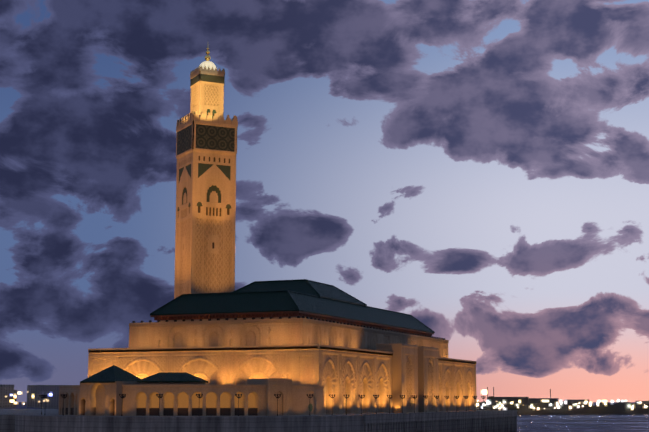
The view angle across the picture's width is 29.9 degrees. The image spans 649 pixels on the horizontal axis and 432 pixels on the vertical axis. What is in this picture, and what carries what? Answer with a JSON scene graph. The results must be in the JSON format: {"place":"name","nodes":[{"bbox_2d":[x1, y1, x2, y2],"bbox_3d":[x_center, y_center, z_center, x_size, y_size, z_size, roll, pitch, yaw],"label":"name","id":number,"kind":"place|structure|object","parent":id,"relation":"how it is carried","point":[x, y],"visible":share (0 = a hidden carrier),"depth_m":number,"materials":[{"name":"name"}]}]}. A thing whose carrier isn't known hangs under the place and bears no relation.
{"place":"outdoors","nodes":[
{"label":"outdoors","id":0,"kind":"place"},
{"bbox_2d":[140,382,204,383],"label":"annex pavilion drum","id":1,"kind":"object","parent":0,"point":[171,383],"visible":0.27,"depth_m":453.58,"materials":[{"name":"beige stone"}]},
{"bbox_2d":[88,346,318,384],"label":"tier wall","id":2,"kind":"structure","parent":0,"point":[298,366],"depth_m":504.29,"materials":[{"name":"beige stone"}]},
{"bbox_2d":[88,344,475,363],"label":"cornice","id":3,"kind":"structure","parent":2,"relation":"on","point":[278,346],"depth_m":511.81,"materials":[{"name":"beige stone"}]},
{"bbox_2d":[129,320,302,347],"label":"tier wall","id":4,"kind":"structure","parent":0,"point":[253,334],"depth_m":521.59,"materials":[{"name":"beige stone"}]},
{"bbox_2d":[129,318,448,342],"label":"cornice","id":5,"kind":"structure","parent":4,"relation":"on","point":[288,320],"depth_m":529.12,"materials":[{"name":"brown stone"}]},
{"bbox_2d":[150,290,434,332],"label":"roof","id":6,"kind":"structure","parent":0,"point":[245,302],"depth_m":542.60,"materials":[{"name":"green tile"}]},
{"bbox_2d":[233,279,366,306],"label":"roof","id":7,"kind":"structure","parent":6,"relation":"on","point":[319,289],"depth_m":585.48,"materials":[{"name":"green tile"}]},
{"bbox_2d":[160,316,424,336],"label":"clerestory wall","id":8,"kind":"structure","parent":0,"point":[239,319],"depth_m":532.96,"materials":[{"name":"beige stone"}]},
{"bbox_2d":[150,311,433,336],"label":"roof eave","id":9,"kind":"object","parent":8,"relation":"attached to","point":[249,315],"visible":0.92,"depth_m":537.89,"materials":[{"name":"brown"}]},
{"bbox_2d":[0,0,648,401],"label":"sky","id":10,"kind":"structure","parent":0,"point":[476,171],"materials":[{"name":"blue"}]},
{"bbox_2d":[4,402,648,431],"bbox_3d":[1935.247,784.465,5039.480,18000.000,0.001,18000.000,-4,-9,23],"label":"sea","id":11,"kind":"structure","parent":0,"point":[589,423],"depth_m":1153.17,"materials":[{"name":"blue liquid"}]},
{"bbox_2d":[0,409,492,431],"bbox_3d":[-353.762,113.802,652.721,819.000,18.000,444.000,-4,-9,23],"label":"platform sea wall","id":12,"kind":"structure","parent":11,"relation":"in","point":[9,422],"depth_m":442.22,"materials":[{"name":"concrete"}]},
{"bbox_2d":[0,385,61,408],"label":"city apartment blocks","id":13,"kind":"structure","parent":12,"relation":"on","point":[10,392],"depth_m":1031.66,"materials":[{"name":"grey concrete"}]},
{"bbox_2d":[42,394,48,414],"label":"street lamp","id":14,"kind":"object","parent":12,"relation":"on","point":[45,396],"visible":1,"depth_m":477.25,"materials":[{"name":"black metal"}]},
{"bbox_2d":[60,394,66,415],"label":"street lamp","id":15,"kind":"object","parent":12,"relation":"on","point":[63,396],"visible":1,"depth_m":462.62,"materials":[{"name":"black metal"}]},
{"bbox_2d":[79,381,116,415],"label":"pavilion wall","id":16,"kind":"structure","parent":12,"relation":"on","point":[87,402],"depth_m":459.94,"materials":[{"name":"stone"}]},
{"bbox_2d":[80,365,140,382],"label":"pavilion roof","id":17,"kind":"structure","parent":16,"relation":"on","point":[113,374],"depth_m":461.71,"materials":[{"name":"green tile"}]},
{"bbox_2d":[116,381,139,415],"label":"annex portal sides","id":18,"kind":"object","parent":12,"relation":"on","point":[119,388],"visible":0.27,"depth_m":454.18,"materials":[{"name":"beige stone"}]},
{"bbox_2d":[156,394,162,415],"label":"street lamp","id":19,"kind":"object","parent":12,"relation":"on","point":[159,396],"visible":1,"depth_m":443.19,"materials":[{"name":"black metal"}]},
{"bbox_2d":[174,121,192,298],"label":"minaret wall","id":20,"kind":"structure","parent":12,"relation":"on","point":[184,189],"depth_m":674.20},
{"bbox_2d":[15,415,362,419],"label":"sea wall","id":21,"kind":"structure","parent":12,"relation":"on","point":[189,418],"depth_m":439.67,"materials":[{"name":"concrete"}]},
{"bbox_2d":[59,384,323,415],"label":"arcade wall","id":22,"kind":"structure","parent":12,"relation":"on","point":[183,400],"depth_m":454.29,"materials":[{"name":"stone"}]},
{"label":"annex roof deck","id":23,"kind":"object","parent":22,"relation":"on","visible":0},
{"bbox_2d":[137,372,207,382],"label":"pavilion roof","id":24,"kind":"structure","parent":23,"relation":"on","point":[172,377],"depth_m":455.70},
{"bbox_2d":[191,120,236,293],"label":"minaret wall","id":25,"kind":"structure","parent":12,"relation":"on","point":[213,212],"depth_m":668.68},
{"bbox_2d":[176,111,237,131],"bbox_3d":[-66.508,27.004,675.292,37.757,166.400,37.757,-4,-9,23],"label":"minaret merlons","id":26,"kind":"object","parent":25,"relation":"on","point":[190,117],"visible":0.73,"depth_m":676.70,"materials":[{"name":"beige stone"}]},
{"bbox_2d":[190,72,199,116],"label":"tower wall","id":27,"kind":"structure","parent":26,"relation":"attached to","point":[195,90],"depth_m":686.07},
{"bbox_2d":[190,66,224,76],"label":"lantern merlons","id":28,"kind":"object","parent":27,"relation":"on","point":[199,69],"visible":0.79,"depth_m":685.53,"materials":[{"name":"beige stone"}]},
{"bbox_2d":[199,61,215,69],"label":"dome","id":29,"kind":"structure","parent":28,"relation":"on","point":[209,64],"depth_m":688.38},
{"bbox_2d":[205,47,210,60],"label":"finial","id":30,"kind":"object","parent":29,"relation":"on","point":[207,57],"visible":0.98,"depth_m":692.34,"materials":[{"name":"gold metal"}]},
{"bbox_2d":[200,71,223,118],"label":"tower wall","id":31,"kind":"structure","parent":26,"relation":"attached to","point":[211,93],"depth_m":683.34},
{"bbox_2d":[235,394,241,415],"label":"street lamp","id":32,"kind":"object","parent":12,"relation":"on","point":[238,396],"visible":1,"depth_m":446.28,"materials":[{"name":"black metal"}]},
{"bbox_2d":[247,378,267,415],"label":"annex block sides","id":33,"kind":"object","parent":12,"relation":"on","point":[260,381],"visible":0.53,"depth_m":461.91,"materials":[{"name":"beige stone"}]},
{"bbox_2d":[274,394,280,415],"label":"street lamp","id":34,"kind":"object","parent":12,"relation":"on","point":[277,396],"visible":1,"depth_m":453.07,"materials":[{"name":"black metal"}]},
{"bbox_2d":[268,378,291,415],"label":"wall","id":35,"kind":"structure","parent":12,"relation":"on","point":[283,386],"depth_m":462.47,"materials":[{"name":"beige stone"}]},
{"bbox_2d":[343,394,349,414],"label":"street lamp","id":36,"kind":"object","parent":12,"relation":"on","point":[346,397],"visible":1,"depth_m":486.85,"materials":[{"name":"black metal"}]},
{"bbox_2d":[376,343,401,412],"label":"tower sides","id":37,"kind":"object","parent":12,"relation":"on","point":[395,349],"visible":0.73,"depth_m":566.14,"materials":[{"name":"beige stone"}]},
{"bbox_2d":[401,343,417,412],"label":"tower","id":38,"kind":"structure","parent":12,"relation":"on","point":[409,362],"depth_m":577.84,"materials":[{"name":"stone"}]},
{"bbox_2d":[418,346,423,411],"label":"tower sides","id":39,"kind":"object","parent":12,"relation":"on","point":[420,380],"visible":0.3,"depth_m":595.43,"materials":[{"name":"beige stone"}]},
{"bbox_2d":[423,346,438,411],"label":"tower","id":40,"kind":"structure","parent":12,"relation":"on","point":[431,381],"depth_m":607.95,"materials":[{"name":"stone"}]},
{"bbox_2d":[363,410,516,431],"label":"sea wall piers","id":41,"kind":"structure","parent":12,"relation":"attached to","point":[486,421],"depth_m":570.65,"materials":[{"name":"concrete"}]},
{"bbox_2d":[477,400,648,414],"bbox_3d":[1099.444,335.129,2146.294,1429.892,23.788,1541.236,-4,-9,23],"label":"shore treeline","id":42,"kind":"object","parent":11,"relation":"on","point":[620,407],"visible":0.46,"depth_m":1817.21,"materials":[{"name":"black"}]},
{"bbox_2d":[487,387,648,405],"bbox_3d":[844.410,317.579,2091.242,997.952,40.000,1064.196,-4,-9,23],"label":"shore buildings","id":43,"kind":"structure","parent":11,"relation":"on","point":[526,400],"depth_m":1848.47,"materials":[{"name":"grey"}]},
{"bbox_2d":[303,321,447,357],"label":"upper wall","id":44,"kind":"structure","parent":0,"point":[313,333],"depth_m":559.93,"materials":[{"name":"beige stone"}]},
{"bbox_2d":[319,346,476,414],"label":"wall","id":45,"kind":"structure","parent":0,"point":[353,374],"depth_m":541.19,"materials":[{"name":"beige stone"}]},
{"bbox_3d":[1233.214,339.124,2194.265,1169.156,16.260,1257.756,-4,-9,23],"label":"shore palm trees","id":46,"kind":"object","parent":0,"visible":0},
{"bbox_2d":[483,391,645,408],"bbox_3d":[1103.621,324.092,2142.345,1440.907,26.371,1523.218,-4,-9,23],"label":"city lights","id":47,"kind":"object","parent":46,"relation":"on","point":[484,392],"visible":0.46,"depth_m":1777.32},
{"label":"upper tier","id":48,"kind":"object","parent":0,"visible":0},
{"bbox_2d":[132,316,444,339],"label":"floodlight fixtures","id":49,"kind":"object","parent":48,"relation":"on","point":[314,319],"visible":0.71,"depth_m":535.35,"materials":[{"name":"black metal"}]}
]}

